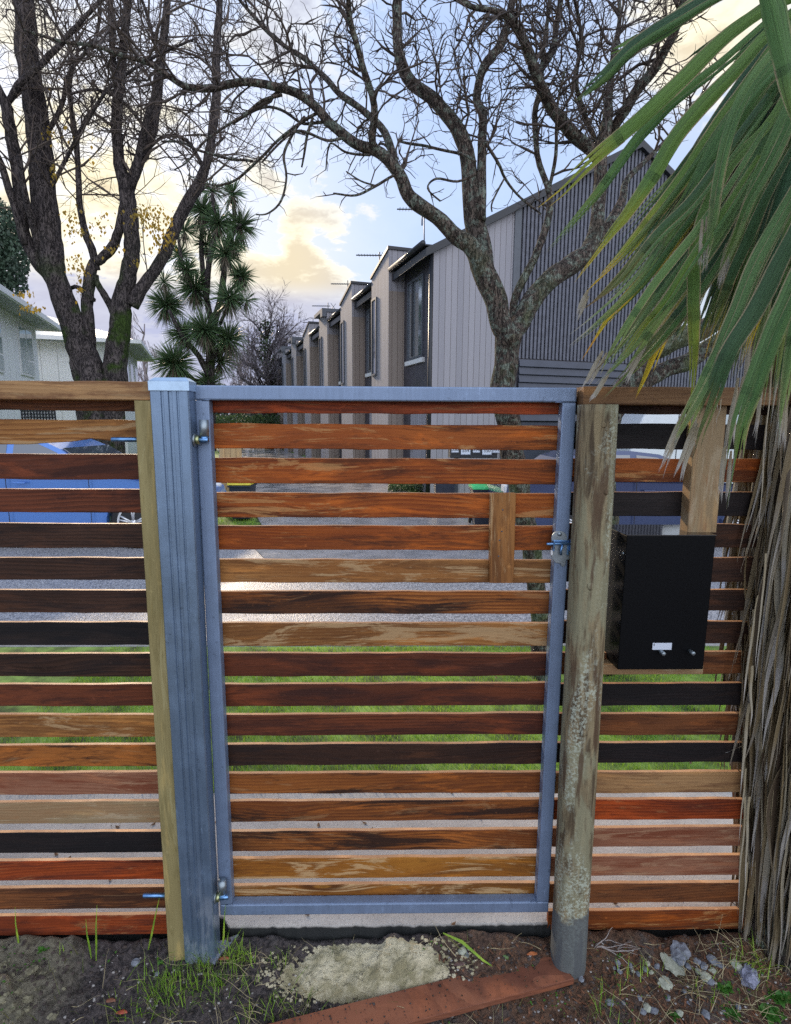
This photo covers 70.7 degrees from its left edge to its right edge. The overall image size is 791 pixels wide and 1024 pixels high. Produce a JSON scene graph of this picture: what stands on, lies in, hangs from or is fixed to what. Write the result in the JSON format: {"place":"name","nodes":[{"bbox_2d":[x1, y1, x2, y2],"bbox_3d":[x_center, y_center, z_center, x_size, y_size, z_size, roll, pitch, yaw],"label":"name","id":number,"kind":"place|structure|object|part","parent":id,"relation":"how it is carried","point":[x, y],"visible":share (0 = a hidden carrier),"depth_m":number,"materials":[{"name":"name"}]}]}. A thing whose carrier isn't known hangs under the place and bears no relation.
{"place":"outdoors","nodes":[
{"label":"outdoors","id":0,"kind":"place"},
{"bbox_2d":[131,311,159,381],"bbox_3d":[-16.851,-8.811,37.332,2.941,8.686,3.358,0,9,-1],"label":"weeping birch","id":1,"kind":"object","parent":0,"point":[144,370],"visible":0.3,"depth_m":37.16,"materials":[{"name":"brown plant"}]},
{"bbox_2d":[216,316,258,414],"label":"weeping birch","id":2,"kind":"object","parent":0,"point":[239,368],"visible":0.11,"depth_m":43.51,"materials":[{"name":"grey plant"}]},
{"bbox_2d":[215,449,425,524],"bbox_3d":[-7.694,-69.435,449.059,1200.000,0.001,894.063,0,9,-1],"label":"ground","id":3,"kind":"structure","parent":0,"point":[239,521],"depth_m":9.00,"materials":[{"name":"plant"}]},
{"bbox_2d":[0,197,30,297],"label":"evergreen tree","id":4,"kind":"object","parent":3,"relation":"on","point":[11,249],"visible":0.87,"depth_m":24.55,"materials":[{"name":"green plant"}]},
{"bbox_2d":[0,284,60,418],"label":"white house","id":5,"kind":"structure","parent":3,"relation":"on","point":[18,354],"depth_m":18.08,"materials":[{"name":"wood"}]},
{"bbox_2d":[0,322,5,372],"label":"window","id":6,"kind":"structure","parent":5,"relation":"in","point":[2,364],"depth_m":16.68,"materials":[{"name":"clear glass"}]},
{"bbox_2d":[16,323,35,377],"bbox_3d":[-12.693,-5.507,19.174,0.063,1.650,1.600,-3,9,-19],"label":"window","id":7,"kind":"structure","parent":5,"relation":"in","point":[24,335],"depth_m":19.01,"materials":[{"name":"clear glass"}]},
{"bbox_2d":[20,410,56,419],"bbox_3d":[-8.950,-1.820,14.077,0.850,2.000,0.065,0,9,-1],"label":"trellis","id":8,"kind":"object","parent":5,"relation":"attached to","point":[40,414],"visible":0.06,"depth_m":13.97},
{"bbox_2d":[36,316,155,453],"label":"white house","id":9,"kind":"structure","parent":3,"relation":"on","point":[53,359],"depth_m":23.68,"materials":[{"name":"paint"}]},
{"bbox_2d":[129,362,133,381],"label":"window","id":10,"kind":"structure","parent":9,"relation":"in","point":[130,364],"depth_m":26.99,"materials":[{"name":"white glass"}]},
{"bbox_2d":[134,366,137,381],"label":"window","id":11,"kind":"structure","parent":9,"relation":"in","point":[135,369],"depth_m":28.84,"materials":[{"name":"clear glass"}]},
{"bbox_2d":[0,0,310,453],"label":"bare tree","id":12,"kind":"object","parent":3,"relation":"on","point":[37,214],"visible":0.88,"depth_m":10.42,"materials":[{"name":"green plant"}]},
{"bbox_2d":[142,175,264,450],"bbox_3d":[-7.040,-7.138,20.311,4.699,9.834,2.875,0,9,-1],"label":"cabbage tree","id":13,"kind":"object","parent":3,"relation":"on","point":[202,333],"visible":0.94,"depth_m":19.98,"materials":[{"name":"green plant"}]},
{"bbox_2d":[219,448,242,491],"bbox_3d":[-2.780,-0.571,9.470,0.400,1.200,0.060,0,9,-1],"label":"timber screen","id":14,"kind":"object","parent":3,"relation":"on","point":[228,453],"visible":0.11,"depth_m":9.38,"materials":[{"name":"wood"}]},
{"bbox_2d":[218,517,256,524],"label":"grass","id":15,"kind":"structure","parent":3,"relation":"on","point":[237,520],"depth_m":8.75,"materials":[{"name":"plant"}]},
{"bbox_2d":[227,483,256,518],"bbox_3d":[-2.469,-0.205,9.055,0.372,0.650,0.515,0,9,-1],"label":"wheelie bin","id":16,"kind":"object","parent":3,"relation":"on","point":[241,487],"visible":0.37,"depth_m":8.80,"materials":[{"name":"plastic"}]},
{"bbox_2d":[216,413,281,448],"bbox_3d":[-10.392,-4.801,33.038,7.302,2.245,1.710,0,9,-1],"label":"hedge","id":17,"kind":"object","parent":3,"relation":"on","point":[263,419],"visible":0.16,"depth_m":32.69,"materials":[{"name":"green plant"}]},
{"bbox_2d":[388,484,423,491],"bbox_3d":[0.225,-0.589,12.882,0.830,0.283,0.738,0,9,-1],"label":"hedge","id":18,"kind":"object","parent":3,"relation":"on","point":[403,487],"visible":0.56,"depth_m":12.65,"materials":[{"name":"green plant"}]},
{"bbox_2d":[275,140,755,492],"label":"townhouse block","id":19,"kind":"structure","parent":3,"relation":"on","point":[416,315],"depth_m":12.77,"materials":[{"name":"grey metal"}]},
{"bbox_2d":[282,364,283,385],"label":"window","id":20,"kind":"structure","parent":19,"relation":"in","point":[282,364],"depth_m":30.75,"materials":[{"name":"grey glass"}]},
{"bbox_2d":[291,357,293,385],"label":"window","id":21,"kind":"structure","parent":19,"relation":"in","point":[292,379],"depth_m":27.66,"materials":[{"name":"grey glass"}]},
{"bbox_2d":[303,348,305,385],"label":"window","id":22,"kind":"structure","parent":19,"relation":"in","point":[304,350],"depth_m":24.35,"materials":[{"name":"grey glass"}]},
{"bbox_2d":[319,336,322,385],"bbox_3d":[-2.834,-5.604,21.104,0.060,1.950,0.420,-3,9,-19],"label":"window","id":23,"kind":"structure","parent":19,"relation":"in","point":[320,338],"depth_m":21.09,"materials":[{"name":"grey glass"}]},
{"bbox_2d":[338,329,340,384],"bbox_3d":[-1.829,-5.436,19.404,0.070,1.900,1.160,-3,9,-19],"label":"window","id":24,"kind":"structure","parent":19,"relation":"in","point":[339,383],"depth_m":19.84,"materials":[{"name":"glass"}]},
{"bbox_2d":[340,320,344,384],"bbox_3d":[-1.696,-5.081,17.836,0.060,1.950,0.420,-3,9,-19],"label":"window","id":25,"kind":"structure","parent":19,"relation":"in","point":[342,338],"depth_m":17.83,"materials":[{"name":"grey glass"}]},
{"bbox_2d":[365,308,370,376],"bbox_3d":[-0.692,-4.913,16.135,0.070,1.900,1.160,-3,9,-19],"label":"window","id":26,"kind":"structure","parent":19,"relation":"in","point":[368,313],"depth_m":16.44,"materials":[{"name":"glass"}]},
{"bbox_2d":[356,252,382,259],"bbox_3d":[-0.627,-6.746,15.020,0.865,0.492,0.362,0,9,-1],"label":"tv antenna","id":27,"kind":"object","parent":19,"relation":"attached to","point":[378,255],"visible":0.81,"depth_m":14.98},
{"bbox_2d":[369,413,371,457],"bbox_3d":[-0.603,-2.079,16.272,0.049,2.080,0.950,-3,9,-19],"label":"door","id":28,"kind":"structure","parent":19,"relation":"in","point":[370,414],"depth_m":16.58,"materials":[{"name":"grey wood"}]},
{"bbox_2d":[371,297,376,375],"bbox_3d":[-0.559,-4.558,14.567,0.060,1.950,0.420,-3,9,-19],"label":"window","id":29,"kind":"structure","parent":19,"relation":"in","point":[374,301],"depth_m":14.58,"materials":[{"name":"grey glass"}]},
{"bbox_2d":[397,208,424,240],"bbox_3d":[0.381,-6.874,13.674,0.698,1.180,0.362,0,9,-1],"label":"tv antenna","id":30,"kind":"object","parent":19,"relation":"on","point":[422,219],"visible":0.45,"depth_m":13.63,"materials":[{"name":"metal"}]},
{"bbox_2d":[405,273,424,365],"bbox_3d":[0.446,-4.390,12.867,0.070,1.900,1.160,-3,9,-19],"label":"window","id":31,"kind":"structure","parent":19,"relation":"in","point":[415,288],"depth_m":12.84,"materials":[{"name":"glass"}]},
{"bbox_2d":[410,414,426,491],"bbox_3d":[0.535,-1.556,13.003,0.049,2.080,0.950,-3,9,-19],"label":"door","id":32,"kind":"structure","parent":19,"relation":"in","point":[416,419],"depth_m":12.86,"materials":[{"name":"grey wood"}]},
{"bbox_2d":[521,422,557,458],"bbox_3d":[4.164,-1.333,13.324,3.000,1.580,0.033,-3,9,-19],"label":"garage door","id":33,"kind":"structure","parent":19,"relation":"in","point":[529,454],"depth_m":12.96,"materials":[{"name":"metal"}]},
{"bbox_2d":[681,284,717,342],"bbox_3d":[7.669,-5.265,13.894,1.450,2.050,0.078,-3,9,-19],"label":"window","id":34,"kind":"structure","parent":19,"relation":"in","point":[704,299],"depth_m":13.86,"materials":[{"name":"glass"}]},
{"bbox_2d":[487,449,738,524],"bbox_3d":[3.356,-0.275,7.940,3.931,1.228,1.747,0,9,-1],"label":"parked car","id":35,"kind":"object","parent":3,"relation":"on","point":[630,487],"visible":0.06,"depth_m":7.29,"materials":[{"name":"blue paint"}]},
{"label":"side window","id":36,"kind":"part","parent":35,"relation":"part of","materials":[{"name":"grey glass"}]},
{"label":"side window","id":37,"kind":"part","parent":35,"relation":"part of","materials":[{"name":"grey glass"}]},
{"bbox_2d":[617,414,738,482],"bbox_3d":[6.302,-1.153,11.110,4.049,1.979,1.610,0,9,-1],"label":"white van","id":38,"kind":"object","parent":3,"relation":"on","point":[647,418],"visible":0.01,"depth_m":10.28,"materials":[{"name":"paint"}]},
{"bbox_2d":[217,448,474,524],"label":"driveway","id":39,"kind":"structure","parent":0,"point":[309,487],"depth_m":12.59,"materials":[{"name":"concrete"}]},
{"bbox_2d":[203,280,313,423],"bbox_3d":[-7.771,-8.602,33.486,6.080,9.570,6.576,4,10,24],"label":"bare tree","id":40,"kind":"object","parent":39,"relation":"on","point":[269,374],"visible":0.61,"depth_m":32.71,"materials":[{"name":"brown plant"}]},
{"bbox_2d":[434,484,454,492],"bbox_3d":[0.875,-0.374,10.105,0.396,0.692,0.548,0,9,-1],"label":"wheelie bin","id":41,"kind":"object","parent":39,"relation":"on","point":[444,488],"visible":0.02,"depth_m":9.87,"materials":[{"name":"plastic"}]},
{"bbox_2d":[448,449,500,492],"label":"letterbox bank","id":42,"kind":"structure","parent":39,"relation":"on","point":[455,454],"depth_m":9.98,"materials":[{"name":"metal"}]},
{"bbox_2d":[468,484,488,524],"bbox_3d":[1.342,-0.121,8.658,0.372,0.650,0.515,0,9,-1],"label":"wheelie bin","id":43,"kind":"object","parent":39,"relation":"on","point":[478,488],"visible":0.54,"depth_m":8.49,"materials":[{"name":"plastic"}]},
{"bbox_2d":[0,547,729,638],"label":"road","id":44,"kind":"structure","parent":0,"point":[103,584],"depth_m":5.39,"materials":[{"name":"asphalt"}]},
{"bbox_2d":[0,439,225,547],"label":"parked car","id":45,"kind":"object","parent":44,"relation":"on","point":[89,446],"visible":0.14,"depth_m":6.95,"materials":[{"name":"blue"}]},
{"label":"side window","id":46,"kind":"part","parent":45,"relation":"part of","materials":[{"name":"grey glass"}]},
{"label":"side window","id":47,"kind":"part","parent":45,"relation":"part of","materials":[{"name":"grey glass"}]},
{"bbox_2d":[0,643,726,646],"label":"kerb","id":48,"kind":"structure","parent":44,"relation":"on","point":[706,644],"depth_m":3.91,"materials":[{"name":"concrete"}]},
{"bbox_2d":[54,583,717,927],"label":"leaf litter","id":49,"kind":"object","parent":44,"relation":"on","point":[318,825],"visible":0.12,"depth_m":2.17,"materials":[{"name":"plant"}]},
{"bbox_2d":[257,549,550,558],"bbox_3d":[0.259,0.527,6.697,4.432,0.004,1.600,0,9,-1],"label":"vehicle crossing","id":50,"kind":"object","parent":44,"relation":"on","point":[383,554],"visible":0.2,"depth_m":6.76,"materials":[{"name":"concrete"}]},
{"bbox_2d":[0,645,731,791],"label":"berm","id":51,"kind":"structure","parent":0,"point":[9,679],"depth_m":3.06,"materials":[{"name":"plant"}]},
{"bbox_2d":[0,0,727,680],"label":"bare tree","id":52,"kind":"object","parent":51,"relation":"on","point":[510,322],"visible":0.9,"depth_m":3.14,"materials":[{"name":"brown plant"}]},
{"bbox_2d":[603,317,719,676],"bbox_3d":[1.909,-0.314,3.525,1.449,2.715,0.349,-1,9,-9],"label":"bare tree","id":53,"kind":"object","parent":51,"relation":"on","point":[660,372],"visible":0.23,"depth_m":3.36,"materials":[{"name":"brown plant"}]},
{"bbox_2d":[0,792,737,941],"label":"footpath","id":54,"kind":"structure","parent":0,"point":[314,927],"depth_m":1.92,"materials":[{"name":"concrete"}]},
{"bbox_2d":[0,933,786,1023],"bbox_3d":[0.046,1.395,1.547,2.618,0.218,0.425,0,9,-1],"label":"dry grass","id":55,"kind":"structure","parent":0,"point":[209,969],"depth_m":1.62,"materials":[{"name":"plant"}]},
{"bbox_2d":[0,929,790,1023],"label":"soil","id":56,"kind":"structure","parent":0,"point":[76,981],"depth_m":1.64,"materials":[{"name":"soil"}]},
{"bbox_2d":[15,913,18,942],"bbox_3d":[-1.137,1.258,1.676,0.006,0.154,0.006,0,9,-1],"label":"grass blade","id":57,"kind":"object","parent":56,"relation":"on","point":[16,929],"depth_m":1.67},
{"bbox_2d":[0,956,65,1023],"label":"clay clods","id":58,"kind":"object","parent":56,"relation":"on","point":[8,1008],"visible":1,"depth_m":1.57,"materials":[{"name":"soil"}]},
{"bbox_2d":[38,946,49,952],"bbox_3d":[-1.062,1.319,1.683,0.036,0.011,0.025,0,9,-1],"label":"weed","id":59,"kind":"object","parent":56,"relation":"on","point":[41,949],"visible":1,"depth_m":1.68,"materials":[{"name":"green plant"}]},
{"bbox_2d":[86,924,91,958],"bbox_3d":[-0.918,1.280,1.668,0.009,0.138,0.006,0,9,-1],"label":"grass blade","id":60,"kind":"object","parent":56,"relation":"on","point":[89,947],"depth_m":1.67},
{"bbox_2d":[95,910,96,960],"bbox_3d":[-0.893,1.258,1.661,0.019,0.193,0.006,0,9,-1],"label":"grass blade","id":61,"kind":"object","parent":56,"relation":"on","point":[96,937],"depth_m":1.66,"materials":[{"name":"plant"}]},
{"bbox_2d":[106,998,115,1002],"bbox_3d":[-0.820,1.401,1.601,0.032,0.010,0.016,0,9,-1],"label":"fallen leaf","id":62,"kind":"object","parent":56,"relation":"on","point":[109,1000],"visible":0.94,"depth_m":1.60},
{"bbox_2d":[116,1009,126,1013],"bbox_3d":[-0.775,1.414,1.577,0.032,0.010,0.016,0,9,-1],"label":"fallen leaf","id":63,"kind":"object","parent":56,"relation":"on","point":[121,1011],"visible":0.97,"depth_m":1.57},
{"bbox_2d":[131,958,139,966],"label":"stone","id":64,"kind":"object","parent":56,"relation":"on","point":[135,962],"visible":1,"depth_m":1.67,"materials":[{"name":"stone"}]},
{"bbox_2d":[148,900,158,949],"bbox_3d":[-0.730,1.244,1.680,0.050,0.194,0.006,0,9,-1],"label":"grass blade","id":65,"kind":"object","parent":56,"relation":"on","point":[153,927],"depth_m":1.68,"materials":[{"name":"plant"}]},
{"bbox_2d":[222,912,224,943],"bbox_3d":[-0.521,1.258,1.690,0.016,0.147,0.006,0,9,-1],"label":"grass blade","id":66,"kind":"object","parent":56,"relation":"on","point":[223,929],"depth_m":1.69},
{"bbox_2d":[210,934,238,964],"bbox_3d":[-0.539,1.327,1.691,0.108,0.010,0.079,-3,23,-1],"label":"slate chip","id":67,"kind":"object","parent":56,"relation":"on","point":[223,950],"visible":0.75,"depth_m":1.69,"materials":[{"name":"stone"}]},
{"bbox_2d":[281,937,451,1003],"bbox_3d":[-0.081,1.373,1.670,0.534,0.119,0.128,0,9,-1],"label":"cement mound","id":68,"kind":"object","parent":56,"relation":"on","point":[357,969],"visible":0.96,"depth_m":1.66,"materials":[{"name":"concrete"}]},
{"bbox_2d":[256,935,477,1008],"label":"cement crumbs","id":69,"kind":"object","parent":56,"relation":"on","point":[443,947],"visible":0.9,"depth_m":1.66,"materials":[{"name":"concrete"}]},
{"bbox_2d":[1,938,790,1023],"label":"ground clover","id":70,"kind":"object","parent":56,"relation":"on","point":[3,981],"visible":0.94,"depth_m":1.63,"materials":[{"name":"green plant"}]},
{"bbox_2d":[270,957,573,1023],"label":"timber offcut","id":71,"kind":"object","parent":56,"relation":"on","point":[436,1001],"visible":0.96,"depth_m":1.59,"materials":[{"name":"wood"}]},
{"bbox_2d":[59,927,784,1023],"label":"grass tufts","id":72,"kind":"object","parent":56,"relation":"on","point":[205,974],"visible":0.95,"depth_m":1.63,"materials":[{"name":"plant"}]},
{"bbox_2d":[63,942,787,1023],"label":"grit","id":73,"kind":"object","parent":56,"relation":"on","point":[451,960],"visible":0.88,"depth_m":1.63,"materials":[{"name":"gravel"}]},
{"bbox_2d":[71,918,790,1023],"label":"dry straw","id":74,"kind":"object","parent":56,"relation":"on","point":[722,960],"visible":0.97,"depth_m":1.62,"materials":[{"name":"plant"}]},
{"bbox_2d":[454,961,464,965],"bbox_3d":[0.190,1.347,1.664,0.032,0.010,0.016,0,9,-1],"label":"fallen leaf","id":75,"kind":"object","parent":56,"relation":"on","point":[459,963],"visible":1,"depth_m":1.66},
{"bbox_2d":[458,946,466,954],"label":"stone","id":76,"kind":"object","parent":56,"relation":"on","point":[463,951],"visible":1,"depth_m":1.69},
{"bbox_2d":[443,932,508,965],"bbox_3d":[0.168,1.340,1.748,0.369,0.106,0.074,5,10,29],"label":"green stalk","id":77,"kind":"object","parent":56,"relation":"on","point":[470,948],"visible":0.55,"depth_m":1.68,"materials":[{"name":"green plant"}]},
{"bbox_2d":[527,951,536,955],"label":"fallen leaf","id":78,"kind":"object","parent":56,"relation":"on","point":[531,953],"visible":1,"depth_m":1.69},
{"bbox_2d":[605,998,613,1006],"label":"stone","id":79,"kind":"object","parent":56,"relation":"on","point":[609,1003],"visible":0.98,"depth_m":1.60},
{"bbox_2d":[594,927,647,983],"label":"exposed roots","id":80,"kind":"object","parent":56,"relation":"on","point":[603,947],"visible":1,"depth_m":1.70,"materials":[{"name":"wood"}]},
{"bbox_2d":[640,1008,646,1015],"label":"stone","id":81,"kind":"object","parent":56,"relation":"on","point":[643,1012],"visible":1,"depth_m":1.59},
{"bbox_2d":[643,1002,650,1012],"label":"stone","id":82,"kind":"object","parent":56,"relation":"on","point":[647,1007],"visible":1,"depth_m":1.60,"materials":[{"name":"stone"}]},
{"bbox_2d":[650,1007,658,1014],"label":"stone","id":83,"kind":"object","parent":56,"relation":"on","point":[654,1011],"visible":1,"depth_m":1.59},
{"bbox_2d":[654,963,659,969],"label":"stone","id":84,"kind":"object","parent":56,"relation":"on","point":[656,965],"visible":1,"depth_m":1.68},
{"bbox_2d":[657,975,672,990],"bbox_3d":[0.796,1.391,1.650,0.049,0.014,0.041,9,21,-10],"label":"stone","id":85,"kind":"object","parent":56,"relation":"on","point":[663,983],"visible":1,"depth_m":1.64,"materials":[{"name":"stone"}]},
{"bbox_2d":[547,386,790,929],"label":"slat fence","id":86,"kind":"object","parent":56,"relation":"on","point":[697,504],"visible":0.6,"depth_m":1.66,"materials":[{"name":"wood"}]},
{"bbox_2d":[604,524,716,668],"bbox_3d":[0.733,0.238,1.581,0.245,0.381,0.176,0,9,-1],"label":"letterbox","id":87,"kind":"object","parent":86,"relation":"attached to","point":[659,586],"visible":0.87,"depth_m":1.52,"materials":[{"name":"metal"}]},
{"bbox_2d":[660,952,684,976],"bbox_3d":[0.840,1.369,1.694,0.071,0.018,0.091,18,13,5],"label":"stone","id":88,"kind":"object","parent":56,"relation":"on","point":[671,965],"visible":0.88,"depth_m":1.68,"materials":[{"name":"stone"}]},
{"bbox_2d":[667,1010,679,1022],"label":"weed","id":89,"kind":"object","parent":56,"relation":"on","point":[675,1015],"visible":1,"depth_m":1.58,"materials":[{"name":"green plant"}]},
{"bbox_2d":[676,1009,683,1017],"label":"stone","id":90,"kind":"object","parent":56,"relation":"on","point":[679,1012],"visible":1,"depth_m":1.59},
{"bbox_2d":[670,940,690,965],"bbox_3d":[0.872,1.351,1.710,0.072,0.045,0.058,-20,20,-36],"label":"stone","id":91,"kind":"object","parent":56,"relation":"on","point":[680,952],"visible":1,"depth_m":1.70,"materials":[{"name":"stone"}]},
{"bbox_2d":[685,962,691,969],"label":"stone","id":92,"kind":"object","parent":56,"relation":"on","point":[687,966],"visible":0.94,"depth_m":1.68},
{"bbox_2d":[693,957,700,965],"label":"stone","id":93,"kind":"object","parent":56,"relation":"on","point":[696,961],"visible":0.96,"depth_m":1.68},
{"bbox_2d":[700,961,707,970],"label":"stone","id":94,"kind":"object","parent":56,"relation":"on","point":[703,964],"visible":0.97,"depth_m":1.67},
{"bbox_2d":[699,970,711,982],"bbox_3d":[0.918,1.378,1.654,0.040,0.022,0.030,14,7,-19],"label":"stone","id":95,"kind":"object","parent":56,"relation":"on","point":[705,975],"visible":0.98,"depth_m":1.65,"materials":[{"name":"stone"}]},
{"bbox_2d":[701,1009,709,1019],"bbox_3d":[0.876,1.419,1.575,0.023,0.015,0.028,-10,0,-10],"label":"stone","id":96,"kind":"object","parent":56,"relation":"on","point":[705,1013],"visible":1,"depth_m":1.57,"materials":[{"name":"stone"}]},
{"bbox_2d":[707,978,714,985],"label":"stone","id":97,"kind":"object","parent":56,"relation":"on","point":[711,981],"visible":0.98,"depth_m":1.64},
{"bbox_2d":[706,954,717,965],"bbox_3d":[0.956,1.352,1.685,0.033,0.021,0.030,25,26,32],"label":"stone","id":98,"kind":"object","parent":56,"relation":"on","point":[709,957],"visible":0.97,"depth_m":1.68,"materials":[{"name":"stone"}]},
{"bbox_2d":[708,967,716,974],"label":"stone","id":99,"kind":"object","parent":56,"relation":"on","point":[713,970],"visible":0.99,"depth_m":1.67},
{"bbox_2d":[716,980,734,997],"bbox_3d":[0.964,1.394,1.635,0.055,0.015,0.044,-2,9,-14],"label":"weed","id":100,"kind":"object","parent":56,"relation":"on","point":[726,988],"visible":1,"depth_m":1.63,"materials":[{"name":"green plant"}]},
{"bbox_2d":[721,1005,740,1021],"bbox_3d":[0.953,1.424,1.581,0.054,0.013,0.038,5,10,25],"label":"weed","id":101,"kind":"object","parent":56,"relation":"on","point":[729,1011],"visible":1,"depth_m":1.58,"materials":[{"name":"green plant"}]},
{"bbox_2d":[730,959,742,970],"bbox_3d":[1.026,1.363,1.677,0.041,0.023,0.031,17,16,9],"label":"stone","id":102,"kind":"object","parent":56,"relation":"on","point":[739,967],"visible":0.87,"depth_m":1.67,"materials":[{"name":"stone"}]},
{"bbox_2d":[738,962,759,989],"bbox_3d":[1.048,1.378,1.657,0.057,0.054,0.076,23,13,25],"label":"stone","id":103,"kind":"object","parent":56,"relation":"on","point":[747,972],"visible":0.97,"depth_m":1.64,"materials":[{"name":"stone"}]},
{"bbox_2d":[758,1003,786,1023],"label":"weed","id":104,"kind":"object","parent":56,"relation":"on","point":[772,1010],"visible":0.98,"depth_m":1.58,"materials":[{"name":"green plant"}]},
{"bbox_2d":[764,988,790,1008],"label":"weed","id":105,"kind":"object","parent":56,"relation":"on","point":[779,998],"visible":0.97,"depth_m":1.61,"materials":[{"name":"green plant"}]},
{"bbox_2d":[0,0,790,422],"label":"sky","id":106,"kind":"structure","parent":0,"point":[316,247],"materials":[{"name":"blue"}]},
{"label":"garden ground","id":107,"kind":"structure","parent":0,"visible":0},
{"bbox_2d":[0,381,184,960],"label":"slat fence","id":108,"kind":"object","parent":107,"relation":"on","point":[85,396],"visible":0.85,"depth_m":1.60,"materials":[{"name":"wood"}]},
{"bbox_2d":[148,377,219,964],"bbox_3d":[-0.576,0.651,1.582,0.103,2.013,0.057,0,9,-1],"label":"steel post","id":109,"kind":"object","parent":107,"relation":"on","point":[173,418],"visible":0.9,"depth_m":1.52,"materials":[{"name":"metal"}]},
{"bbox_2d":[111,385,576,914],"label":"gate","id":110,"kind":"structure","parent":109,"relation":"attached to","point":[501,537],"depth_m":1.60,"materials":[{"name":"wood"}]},
{"bbox_2d":[550,404,618,979],"bbox_3d":[0.525,0.712,1.594,0.115,2.001,0.095,0,9,-1],"label":"timber post","id":111,"kind":"object","parent":107,"relation":"on","point":[594,475],"visible":0.88,"depth_m":1.52,"materials":[{"name":"wood"}]},
{"bbox_2d":[538,0,790,976],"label":"palm tree","id":112,"kind":"object","parent":107,"relation":"on","point":[718,216],"visible":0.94,"depth_m":1.13,"materials":[{"name":"green plant"}]}
]}

